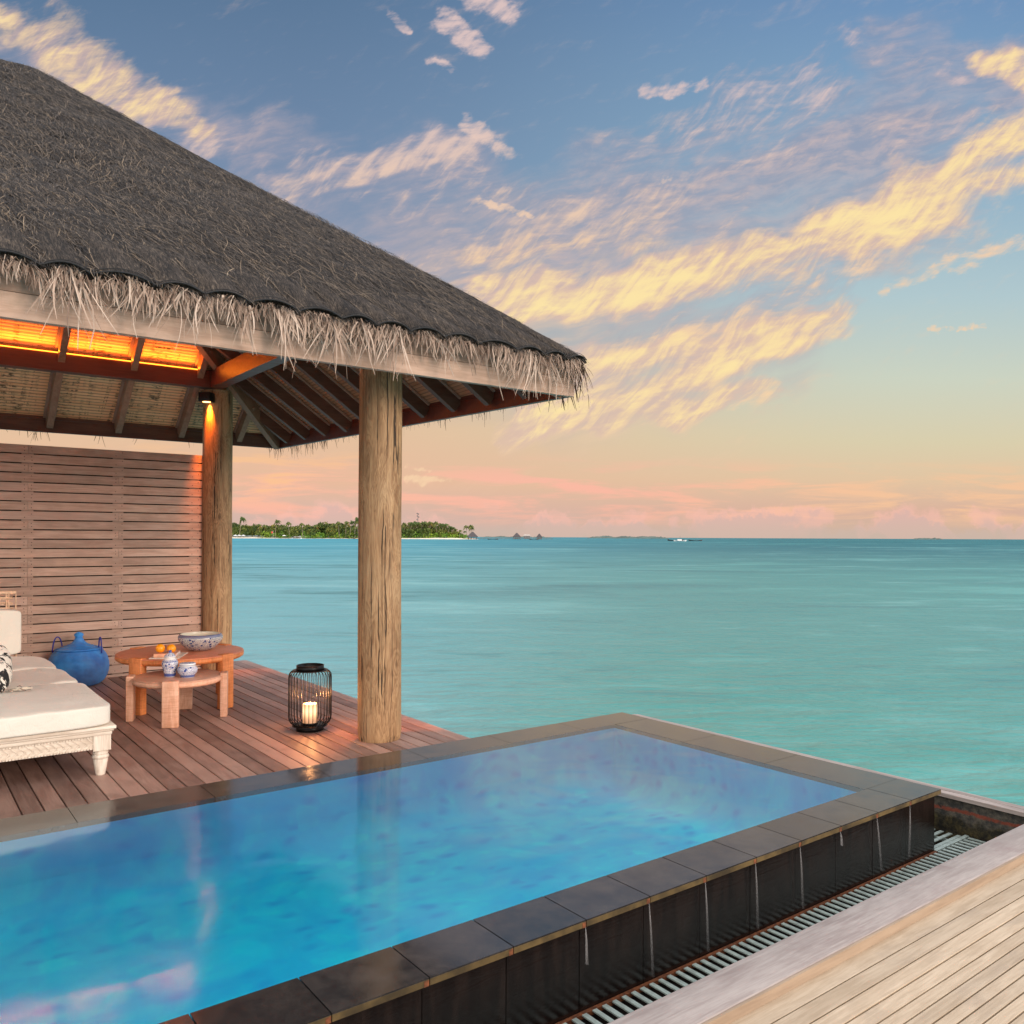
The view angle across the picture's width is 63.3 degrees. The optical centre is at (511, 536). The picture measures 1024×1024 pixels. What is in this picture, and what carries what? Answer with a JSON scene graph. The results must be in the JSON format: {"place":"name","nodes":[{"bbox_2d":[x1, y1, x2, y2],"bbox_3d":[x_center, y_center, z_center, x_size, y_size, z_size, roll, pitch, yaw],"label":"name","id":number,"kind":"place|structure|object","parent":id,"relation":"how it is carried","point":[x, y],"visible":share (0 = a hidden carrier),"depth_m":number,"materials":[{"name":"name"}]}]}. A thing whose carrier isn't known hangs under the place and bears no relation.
{"place":"outdoors","nodes":[
{"label":"outdoors","id":0,"kind":"place"},
{"bbox_2d":[232,536,466,538],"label":"beach","id":1,"kind":"structure","parent":0,"point":[334,538],"depth_m":922.95,"materials":[{"name":"beige sand"}]},
{"bbox_2d":[239,517,246,536],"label":"palm tree","id":2,"kind":"object","parent":1,"relation":"on","point":[242,519],"visible":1,"depth_m":922.79,"materials":[{"name":"green plant"}]},
{"bbox_2d":[317,522,328,530],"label":"broadleaf tree","id":3,"kind":"object","parent":1,"relation":"on","point":[323,526],"visible":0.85,"depth_m":935.61,"materials":[{"name":"green plant"}]},
{"bbox_2d":[232,522,461,537],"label":"woodland","id":4,"kind":"object","parent":1,"relation":"on","point":[252,530],"visible":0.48,"depth_m":929.63,"materials":[{"name":"green plant"}]},
{"bbox_2d":[260,531,467,537],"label":"shoreline shrubs","id":5,"kind":"object","parent":1,"relation":"on","point":[436,535],"visible":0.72,"depth_m":924.60,"materials":[{"name":"green plant"}]},
{"bbox_2d":[246,660,468,737],"bbox_3d":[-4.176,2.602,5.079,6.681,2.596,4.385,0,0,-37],"label":"deck edge board","id":6,"kind":"object","parent":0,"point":[357,699],"visible":0.04,"depth_m":6.74,"materials":[{"name":"brown wood"}]},
{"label":"deck underframe","id":7,"kind":"structure","parent":6,"relation":"on","visible":0},
{"bbox_2d":[0,660,468,818],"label":"deck","id":8,"kind":"structure","parent":7,"relation":"on","point":[253,732],"depth_m":5.22,"materials":[{"name":"brown wood"}]},
{"bbox_2d":[0,591,115,775],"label":"daybed","id":9,"kind":"object","parent":8,"relation":"on","point":[54,711],"visible":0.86,"depth_m":4.52,"materials":[{"name":"white fabric"}]},
{"bbox_2d":[0,644,31,692],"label":"throw pillow","id":10,"kind":"object","parent":9,"relation":"on","point":[5,669],"visible":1,"depth_m":4.82,"materials":[{"name":"fabric"}]},
{"bbox_2d":[48,632,108,685],"bbox_3d":[-3.815,1.068,7.317,0.488,0.466,0.488,0,0,-37],"label":"jar","id":11,"kind":"object","parent":8,"relation":"on","point":[79,659],"visible":0.78,"depth_m":7.17,"materials":[{"name":"blue ceramic"}]},
{"bbox_2d":[0,443,201,677],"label":"slatted wall","id":12,"kind":"structure","parent":8,"relation":"on","point":[103,544],"depth_m":7.68,"materials":[{"name":"brown wood"}]},
{"bbox_2d":[126,669,227,728],"bbox_3d":[-2.414,1.148,6.007,0.610,0.320,0.610,0,0,29],"label":"coffee table","id":13,"kind":"object","parent":8,"relation":"on","point":[177,692],"visible":0.89,"depth_m":5.87,"materials":[{"name":"brown wood"}]},
{"bbox_2d":[162,650,177,676],"bbox_3d":[-2.449,0.904,5.952,0.112,0.191,0.112,0,0,-37],"label":"ginger jar","id":14,"kind":"object","parent":13,"relation":"on","point":[170,664],"visible":1,"depth_m":5.92,"materials":[{"name":"white ceramic"}]},
{"bbox_2d":[177,662,197,677],"bbox_3d":[-2.317,0.948,5.936,0.138,0.104,0.138,0,0,-37],"label":"squat jar","id":15,"kind":"object","parent":13,"relation":"on","point":[187,669],"visible":1,"depth_m":5.89,"materials":[{"name":"white ceramic"}]},
{"bbox_2d":[115,643,243,715],"bbox_3d":[-2.602,1.099,6.530,0.940,0.416,0.940,0,0,-37],"label":"coffee table","id":16,"kind":"object","parent":8,"relation":"on","point":[222,656],"visible":0.78,"depth_m":6.30,"materials":[{"name":"orange wood"}]},
{"bbox_2d":[149,652,187,658],"bbox_3d":[-2.582,0.893,6.255,0.210,0.007,0.302,0,0,-9],"label":"magazine","id":17,"kind":"object","parent":16,"relation":"on","point":[181,654],"visible":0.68,"depth_m":6.19,"materials":[{"name":"paper"}]},
{"bbox_2d":[154,650,179,657],"bbox_3d":[-2.584,0.876,6.234,0.155,0.026,0.217,0,0,-13],"label":"book","id":18,"kind":"object","parent":17,"relation":"on","point":[163,654],"visible":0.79,"depth_m":6.15,"materials":[{"name":"pink paper"}]},
{"bbox_2d":[155,644,164,652],"bbox_3d":[-2.611,0.827,6.171,0.068,0.065,0.068,0,0,-37],"label":"orange","id":19,"kind":"object","parent":18,"relation":"on","point":[159,648],"visible":1,"depth_m":6.15,"materials":[{"name":"orange food"}]},
{"bbox_2d":[167,644,175,652],"bbox_3d":[-2.531,0.829,6.177,0.066,0.063,0.066,0,0,-37],"label":"orange","id":20,"kind":"object","parent":18,"relation":"on","point":[172,647],"visible":0.74,"depth_m":6.16,"materials":[{"name":"orange food"}]},
{"bbox_2d":[178,631,222,650],"bbox_3d":[-2.471,0.832,6.590,0.336,0.131,0.336,0,0,-37],"label":"porcelain bowl","id":21,"kind":"object","parent":16,"relation":"on","point":[201,641],"visible":1,"depth_m":6.48,"materials":[{"name":"beige ceramic"}]},
{"bbox_2d":[0,59,594,742],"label":"pavilion","id":22,"kind":"structure","parent":8,"relation":"on","point":[152,283],"depth_m":5.29,"materials":[{"name":"grey wood"}]},
{"bbox_2d":[198,392,214,402],"bbox_3d":[-2.969,-1.357,8.111,0.116,0.090,0.155,0,0,8],"label":"wall lamp","id":23,"kind":"object","parent":22,"relation":"attached to","point":[206,397],"visible":1,"depth_m":8.04,"materials":[{"name":"black metal"}]},
{"bbox_2d":[288,663,331,732],"bbox_3d":[-1.375,1.092,5.662,0.289,0.441,0.288,0,0,-37],"label":"lantern","id":24,"kind":"object","parent":8,"relation":"on","point":[320,724],"visible":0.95,"depth_m":5.62,"materials":[{"name":"black metal"}]},
{"bbox_2d":[303,702,316,723],"bbox_3d":[-1.376,1.198,5.662,0.098,0.148,0.098,0,0,-37],"label":"candle","id":25,"kind":"object","parent":24,"relation":"in","point":[309,711],"visible":0.96,"depth_m":5.62,"materials":[{"name":"white wax"}]},
{"bbox_2d":[0,712,940,1023],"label":"infinity pool","id":26,"kind":"structure","parent":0,"point":[552,872],"depth_m":3.72,"materials":[{"name":"liquid"}]},
{"bbox_2d":[555,828,984,1023],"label":"drain grating","id":27,"kind":"object","parent":26,"relation":"attached to","point":[940,847],"visible":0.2,"depth_m":3.33,"materials":[{"name":"grey metal"}]},
{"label":"channel floor","id":28,"kind":"structure","parent":26,"relation":"in","visible":0},
{"bbox_2d":[632,714,1023,861],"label":"channel end wall","id":29,"kind":"structure","parent":28,"relation":"on","point":[977,817],"depth_m":4.45,"materials":[{"name":"concrete"}]},
{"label":"near deck underframe","id":30,"kind":"structure","parent":28,"relation":"on","visible":0},
{"bbox_2d":[608,824,1023,1023],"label":"deck kerb","id":31,"kind":"structure","parent":30,"relation":"on","point":[733,992],"depth_m":2.73,"materials":[{"name":"grey wood"}]},
{"bbox_2d":[730,863,1023,1023],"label":"deck","id":32,"kind":"structure","parent":30,"relation":"on","point":[960,960],"depth_m":2.60,"materials":[{"name":"brown wood"}]},
{"bbox_2d":[0,0,1023,538],"label":"sky","id":33,"kind":"structure","parent":0,"point":[781,242],"materials":[{"name":"blue"}]},
{"bbox_2d":[232,536,1023,805],"bbox_3d":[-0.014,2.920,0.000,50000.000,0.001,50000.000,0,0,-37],"label":"sea","id":34,"kind":"structure","parent":0,"point":[903,658],"depth_m":24.55,"materials":[{"name":"teal liquid"}]},
{"bbox_2d":[467,532,477,538],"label":"jetty hut","id":35,"kind":"object","parent":34,"relation":"in","point":[472,534],"visible":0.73,"depth_m":885.80,"materials":[{"name":"grey"}]},
{"bbox_2d":[478,538,546,539],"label":"jetty","id":36,"kind":"object","parent":34,"relation":"in","point":[501,538],"visible":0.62,"depth_m":889.08,"materials":[{"name":"brown wood"}]},
{"bbox_2d":[480,536,549,537],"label":"island","id":37,"kind":"structure","parent":34,"relation":"on","point":[511,537],"depth_m":3213.01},
{"bbox_2d":[513,533,520,539],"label":"jetty hut","id":38,"kind":"object","parent":34,"relation":"in","point":[516,535],"visible":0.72,"depth_m":886.72,"materials":[{"name":"grey"}]},
{"bbox_2d":[589,536,668,538],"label":"island","id":39,"kind":"structure","parent":34,"relation":"on","point":[654,537],"depth_m":2631.49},
{"bbox_2d":[914,538,942,539],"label":"island","id":40,"kind":"structure","parent":34,"relation":"on","point":[928,538],"depth_m":3632.56,"materials":[{"name":"grey"}]}
]}

